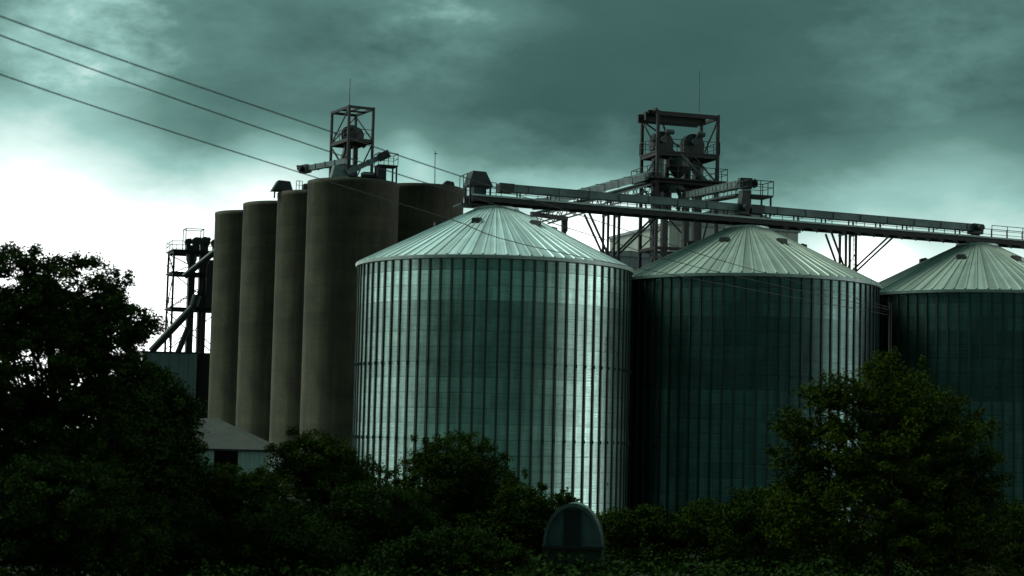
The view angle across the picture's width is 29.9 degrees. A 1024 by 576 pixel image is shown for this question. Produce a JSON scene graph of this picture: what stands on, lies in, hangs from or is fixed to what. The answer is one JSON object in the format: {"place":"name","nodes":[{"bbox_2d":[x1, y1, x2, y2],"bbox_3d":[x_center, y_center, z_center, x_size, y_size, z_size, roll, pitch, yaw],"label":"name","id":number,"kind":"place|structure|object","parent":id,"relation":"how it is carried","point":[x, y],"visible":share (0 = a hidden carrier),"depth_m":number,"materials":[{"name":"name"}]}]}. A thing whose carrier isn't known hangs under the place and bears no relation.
{"place":"outdoors","nodes":[
{"label":"outdoors","id":0,"kind":"place"},
{"bbox_2d":[142,351,198,405],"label":"plant building","id":1,"kind":"structure","parent":0,"point":[183,365],"depth_m":211.95,"materials":[{"name":"metal"}]},
{"bbox_2d":[175,327,190,351],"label":"grain spout","id":2,"kind":"object","parent":1,"relation":"on","point":[182,341],"visible":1,"depth_m":213.03,"materials":[{"name":"paint"}]},
{"bbox_2d":[164,228,213,352],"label":"plant tower","id":3,"kind":"structure","parent":1,"relation":"on","point":[173,253],"depth_m":215.03,"materials":[{"name":"metal"}]},
{"bbox_2d":[149,294,200,350],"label":"grain spout","id":4,"kind":"object","parent":3,"relation":"attached to","point":[173,327],"visible":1,"depth_m":213.20,"materials":[{"name":"paint"}]},
{"bbox_2d":[184,238,191,249],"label":"roof fan","id":5,"kind":"object","parent":3,"relation":"on","point":[188,244],"visible":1,"depth_m":215.87},
{"bbox_2d":[186,253,196,266],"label":"dust cyclone","id":6,"kind":"object","parent":3,"relation":"attached to","point":[193,258],"visible":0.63,"depth_m":215.50,"materials":[{"name":"paint"}]},
{"bbox_2d":[192,237,201,249],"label":"roof fan","id":7,"kind":"object","parent":3,"relation":"on","point":[199,240],"visible":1,"depth_m":215.99},
{"bbox_2d":[196,290,204,307],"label":"gear cabinet","id":8,"kind":"object","parent":3,"relation":"on","point":[202,301],"visible":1,"depth_m":214.67,"materials":[{"name":"metal"}]},
{"bbox_2d":[200,237,210,245],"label":"roof fan","id":9,"kind":"object","parent":3,"relation":"on","point":[207,239],"visible":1,"depth_m":216.71},
{"bbox_2d":[204,260,212,308],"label":"dryer column","id":10,"kind":"structure","parent":3,"relation":"on","point":[208,282],"depth_m":214.50,"materials":[{"name":"metal"}]},
{"bbox_2d":[184,245,194,351],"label":"vertical duct","id":11,"kind":"object","parent":1,"relation":"on","point":[191,316],"visible":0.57,"depth_m":215.48,"materials":[{"name":"metal"}]},
{"bbox_2d":[195,246,207,352],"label":"vertical duct","id":12,"kind":"object","parent":1,"relation":"on","point":[198,318],"visible":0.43,"depth_m":215.85,"materials":[{"name":"metal"}]},
{"bbox_2d":[193,418,282,501],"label":"shed","id":13,"kind":"structure","parent":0,"point":[230,443],"depth_m":150.69,"materials":[{"name":"grey metal"}]},
{"bbox_2d":[0,441,1022,575],"bbox_3d":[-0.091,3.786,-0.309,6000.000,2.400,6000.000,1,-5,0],"label":"ground","id":14,"kind":"structure","parent":0,"point":[542,561],"depth_m":79.68,"materials":[{"name":"green plant"}]},
{"bbox_2d":[0,447,181,575],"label":"shrub","id":15,"kind":"object","parent":14,"relation":"on","point":[57,523],"visible":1,"depth_m":61.61,"materials":[{"name":"green plant"}]},
{"bbox_2d":[0,241,187,575],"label":"tall tree","id":16,"kind":"object","parent":14,"relation":"on","point":[44,314],"visible":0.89,"depth_m":64.93,"materials":[{"name":"green plant"}]},
{"bbox_2d":[73,357,214,531],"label":"bushy tree","id":17,"kind":"object","parent":14,"relation":"on","point":[181,467],"visible":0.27,"depth_m":70.99,"materials":[{"name":"green plant"}]},
{"bbox_2d":[196,353,209,417],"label":"plant annex","id":18,"kind":"object","parent":14,"relation":"on","point":[202,386],"visible":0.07,"depth_m":212.21,"materials":[{"name":"grey metal"}]},
{"bbox_2d":[208,210,242,425],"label":"concrete silo","id":19,"kind":"object","parent":14,"relation":"on","point":[222,394],"visible":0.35,"depth_m":206.35,"materials":[{"name":"grey concrete"}]},
{"bbox_2d":[182,249,213,278],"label":"grain spout","id":20,"kind":"object","parent":19,"relation":"attached to","point":[200,263],"visible":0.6,"depth_m":213.00,"materials":[{"name":"paint"}]},
{"bbox_2d":[174,461,309,539],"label":"shrub","id":21,"kind":"object","parent":14,"relation":"on","point":[225,493],"visible":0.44,"depth_m":72.95,"materials":[{"name":"green plant"}]},
{"bbox_2d":[235,200,276,441],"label":"concrete silo","id":22,"kind":"object","parent":14,"relation":"on","point":[254,367],"visible":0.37,"depth_m":197.52,"materials":[{"name":"grey concrete"}]},
{"bbox_2d":[269,189,307,489],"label":"concrete silo","id":23,"kind":"object","parent":14,"relation":"on","point":[285,401],"visible":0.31,"depth_m":188.35,"materials":[{"name":"grey concrete"}]},
{"bbox_2d":[270,180,292,197],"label":"hooded vent","id":24,"kind":"object","parent":23,"relation":"on","point":[280,185],"visible":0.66,"depth_m":190.83,"materials":[{"name":"metal"}]},
{"bbox_2d":[238,425,405,526],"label":"shrub","id":25,"kind":"object","parent":14,"relation":"on","point":[308,467],"visible":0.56,"depth_m":74.92,"materials":[{"name":"green plant"}]},
{"bbox_2d":[299,177,398,484],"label":"concrete silo","id":26,"kind":"object","parent":14,"relation":"on","point":[347,229],"visible":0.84,"depth_m":178.80,"materials":[{"name":"grey concrete"}]},
{"bbox_2d":[329,165,347,176],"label":"valve hood","id":27,"kind":"object","parent":26,"relation":"on","point":[338,171],"visible":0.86,"depth_m":180.11,"materials":[{"name":"metal"}]},
{"bbox_2d":[329,78,374,177],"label":"lattice tower","id":28,"kind":"structure","parent":26,"relation":"on","point":[339,143],"depth_m":184.07,"materials":[{"name":"metal"}]},
{"bbox_2d":[296,158,346,173],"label":"screw conveyor","id":29,"kind":"object","parent":28,"relation":"attached to","point":[306,168],"visible":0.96,"depth_m":183.40,"materials":[{"name":"metal"}]},
{"bbox_2d":[340,142,356,175],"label":"feed hopper","id":30,"kind":"object","parent":28,"relation":"attached to","point":[344,154],"visible":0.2,"depth_m":184.16,"materials":[{"name":"paint"}]},
{"bbox_2d":[341,125,365,175],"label":"bucket elevator","id":31,"kind":"object","parent":26,"relation":"on","point":[357,134],"visible":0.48,"depth_m":185.14,"materials":[{"name":"paint"}]},
{"bbox_2d":[361,172,374,178],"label":"drive unit","id":32,"kind":"object","parent":26,"relation":"on","point":[368,175],"visible":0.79,"depth_m":181.28,"materials":[{"name":"paint"}]},
{"bbox_2d":[374,152,398,182],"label":"railed platform","id":33,"kind":"structure","parent":26,"relation":"on","point":[380,173],"depth_m":181.47,"materials":[{"name":"metal"}]},
{"bbox_2d":[345,150,390,174],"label":"screw conveyor","id":34,"kind":"object","parent":33,"relation":"on","point":[382,157],"visible":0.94,"depth_m":180.87,"materials":[{"name":"metal"}]},
{"bbox_2d":[301,470,453,574],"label":"shrub","id":35,"kind":"object","parent":14,"relation":"on","point":[361,519],"visible":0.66,"depth_m":68.77,"materials":[{"name":"green plant"}]},
{"bbox_2d":[397,183,463,242],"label":"concrete silo","id":36,"kind":"object","parent":14,"relation":"on","point":[431,199],"visible":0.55,"depth_m":191.14,"materials":[{"name":"grey concrete"}]},
{"bbox_2d":[443,180,454,185],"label":"roof box","id":37,"kind":"object","parent":36,"relation":"on","point":[447,182],"visible":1,"depth_m":192.63,"materials":[{"name":"metal"}]},
{"bbox_2d":[363,522,540,575],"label":"shrub","id":38,"kind":"object","parent":14,"relation":"on","point":[423,550],"visible":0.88,"depth_m":64.81,"materials":[{"name":"green plant"}]},
{"bbox_2d":[393,429,548,545],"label":"shrub","id":39,"kind":"object","parent":14,"relation":"on","point":[449,489],"visible":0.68,"depth_m":76.77,"materials":[{"name":"green plant"}]},
{"bbox_2d":[351,205,633,518],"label":"grain bin","id":40,"kind":"object","parent":14,"relation":"on","point":[519,353],"visible":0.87,"depth_m":132.61,"materials":[{"name":"metal"}]},
{"bbox_2d":[0,499,1023,575],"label":"undergrowth","id":41,"kind":"object","parent":14,"relation":"on","point":[619,569],"visible":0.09,"depth_m":67.66,"materials":[{"name":"green plant"}]},
{"bbox_2d":[473,477,559,571],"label":"shrub","id":42,"kind":"object","parent":14,"relation":"on","point":[525,529],"visible":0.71,"depth_m":75.00,"materials":[{"name":"green plant"}]},
{"bbox_2d":[548,487,579,510],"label":"sapling","id":43,"kind":"object","parent":14,"relation":"on","point":[560,498],"visible":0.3,"depth_m":77.33,"materials":[{"name":"green plant"}]},
{"bbox_2d":[541,502,605,575],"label":"arched shelter","id":44,"kind":"object","parent":14,"relation":"on","point":[575,529],"visible":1,"depth_m":73.55,"materials":[{"name":"metal"}]},
{"bbox_2d":[563,509,580,545],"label":"door","id":45,"kind":"structure","parent":44,"relation":"in","point":[572,518],"depth_m":73.57,"materials":[{"name":"metal"}]},
{"bbox_2d":[584,202,656,260],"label":"catwalk support","id":46,"kind":"object","parent":14,"relation":"on","point":[618,252],"visible":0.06,"depth_m":147.17,"materials":[{"name":"metal"}]},
{"bbox_2d":[467,181,1023,248],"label":"catwalk","id":47,"kind":"object","parent":46,"relation":"on","point":[700,217],"visible":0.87,"depth_m":147.95,"materials":[{"name":"metal"}]},
{"bbox_2d":[453,170,492,207],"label":"hooded drive","id":48,"kind":"structure","parent":47,"relation":"on","point":[478,176],"depth_m":141.06,"materials":[{"name":"paint"}]},
{"bbox_2d":[496,183,749,215],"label":"belt conveyor","id":49,"kind":"object","parent":47,"relation":"on","point":[740,209],"visible":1,"depth_m":144.31,"materials":[{"name":"metal"}]},
{"bbox_2d":[737,193,750,216],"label":"drop chute","id":50,"kind":"object","parent":47,"relation":"on","point":[744,198],"visible":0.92,"depth_m":148.34,"materials":[{"name":"paint"}]},
{"bbox_2d":[737,179,773,217],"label":"landing","id":51,"kind":"object","parent":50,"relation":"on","point":[762,197],"visible":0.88,"depth_m":149.24,"materials":[{"name":"metal"}]},
{"bbox_2d":[682,181,737,201],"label":"conveyor walkway","id":52,"kind":"structure","parent":51,"relation":"attached to","point":[725,197],"depth_m":158.29,"materials":[{"name":"metal"}]},
{"bbox_2d":[749,204,984,235],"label":"belt conveyor","id":53,"kind":"object","parent":47,"relation":"on","point":[969,228],"visible":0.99,"depth_m":150.83,"materials":[{"name":"metal"}]},
{"bbox_2d":[604,251,659,270],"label":"store","id":54,"kind":"structure","parent":14,"relation":"on","point":[629,258],"depth_m":188.18,"materials":[{"name":"grey metal"}]},
{"bbox_2d":[595,503,699,568],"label":"shrub","id":55,"kind":"object","parent":14,"relation":"on","point":[623,534],"visible":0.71,"depth_m":78.71,"materials":[{"name":"green plant"}]},
{"bbox_2d":[649,129,676,262],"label":"bucket elevator","id":56,"kind":"object","parent":14,"relation":"on","point":[667,133],"visible":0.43,"depth_m":175.19,"materials":[{"name":"paint"}]},
{"bbox_2d":[631,70,727,267],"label":"elevator tower","id":57,"kind":"structure","parent":14,"relation":"on","point":[657,117],"depth_m":175.00,"materials":[{"name":"metal"}]},
{"bbox_2d":[532,171,654,209],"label":"inclined conveyor","id":58,"kind":"object","parent":57,"relation":"attached to","point":[620,182],"visible":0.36,"depth_m":165.76,"materials":[{"name":"metal"}]},
{"bbox_2d":[536,182,659,223],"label":"conveyor bridge","id":59,"kind":"structure","parent":57,"relation":"attached to","point":[628,189],"depth_m":166.77,"materials":[{"name":"metal"}]},
{"bbox_2d":[530,211,567,233],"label":"spout pipe","id":60,"kind":"object","parent":59,"relation":"attached to","point":[564,220],"visible":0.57,"depth_m":152.29,"materials":[{"name":"metal"}]},
{"bbox_2d":[659,158,666,176],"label":"steel hopper","id":61,"kind":"object","parent":57,"relation":"on","point":[662,167],"visible":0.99,"depth_m":173.85,"materials":[{"name":"grey metal"}]},
{"bbox_2d":[650,183,687,210],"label":"spout distributor","id":62,"kind":"object","parent":57,"relation":"hanging from","point":[670,188],"visible":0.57,"depth_m":174.15,"materials":[{"name":"paint"}]},
{"bbox_2d":[667,157,701,178],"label":"dust cyclone","id":63,"kind":"object","parent":57,"relation":"on","point":[681,162],"visible":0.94,"depth_m":174.53,"materials":[{"name":"paint"}]},
{"bbox_2d":[686,178,757,198],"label":"inclined conveyor","id":64,"kind":"object","parent":57,"relation":"attached to","point":[751,182],"visible":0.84,"depth_m":156.71,"materials":[{"name":"metal"}]},
{"bbox_2d":[680,131,708,247],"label":"bucket elevator","id":65,"kind":"object","parent":14,"relation":"on","point":[697,136],"visible":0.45,"depth_m":176.19,"materials":[{"name":"paint"}]},
{"bbox_2d":[609,210,800,254],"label":"tall store","id":66,"kind":"structure","parent":14,"relation":"on","point":[674,235],"depth_m":194.13,"materials":[{"name":"grey metal"}]},
{"bbox_2d":[649,497,777,573],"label":"shrub","id":67,"kind":"object","parent":14,"relation":"on","point":[688,526],"visible":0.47,"depth_m":77.84,"materials":[{"name":"green plant"}]},
{"bbox_2d":[628,225,881,520],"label":"grain bin","id":68,"kind":"object","parent":14,"relation":"on","point":[718,371],"visible":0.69,"depth_m":138.84,"materials":[{"name":"metal"}]},
{"bbox_2d":[706,483,808,574],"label":"shrub","id":69,"kind":"object","parent":14,"relation":"on","point":[735,520],"visible":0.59,"depth_m":74.92,"materials":[{"name":"green plant"}]},
{"bbox_2d":[825,232,893,271],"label":"catwalk support","id":70,"kind":"object","parent":14,"relation":"on","point":[844,263],"visible":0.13,"depth_m":153.71,"materials":[{"name":"metal"}]},
{"bbox_2d":[756,346,1022,575],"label":"tree","id":71,"kind":"object","parent":14,"relation":"on","point":[945,492],"visible":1,"depth_m":68.90,"materials":[{"name":"green plant"}]},
{"bbox_2d":[879,302,901,494],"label":"utility pole","id":72,"kind":"object","parent":14,"relation":"on","point":[890,310],"visible":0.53,"depth_m":133.20,"materials":[{"name":"brown wood"}]},
{"bbox_2d":[0,74,887,314],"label":"overhead wire","id":73,"kind":"object","parent":72,"relation":"attached to","point":[364,192],"visible":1,"depth_m":66.27,"materials":[{"name":"black metal"}]},
{"bbox_2d":[0,35,888,309],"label":"overhead wire","id":74,"kind":"object","parent":72,"relation":"attached to","point":[363,162],"visible":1,"depth_m":61.04,"materials":[{"name":"black metal"}]},
{"bbox_2d":[0,15,890,307],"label":"overhead wire","id":75,"kind":"object","parent":72,"relation":"attached to","point":[364,143],"visible":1,"depth_m":58.31,"materials":[{"name":"black metal"}]},
{"bbox_2d":[878,242,1023,523],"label":"grain bin","id":76,"kind":"object","parent":14,"relation":"on","point":[958,320],"visible":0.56,"depth_m":145.10,"materials":[{"name":"metal"}]},
{"bbox_2d":[923,564,1023,575],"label":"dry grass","id":77,"kind":"structure","parent":14,"relation":"on","point":[989,572],"depth_m":72.11,"materials":[{"name":"green plant"}]},
{"bbox_2d":[984,498,1023,575],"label":"shrub","id":78,"kind":"object","parent":14,"relation":"on","point":[1016,530],"visible":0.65,"depth_m":73.08,"materials":[{"name":"green plant"}]},
{"bbox_2d":[0,0,1023,398],"label":"sky","id":79,"kind":"structure","parent":0,"point":[914,109],"materials":[{"name":"grey"}]}
]}

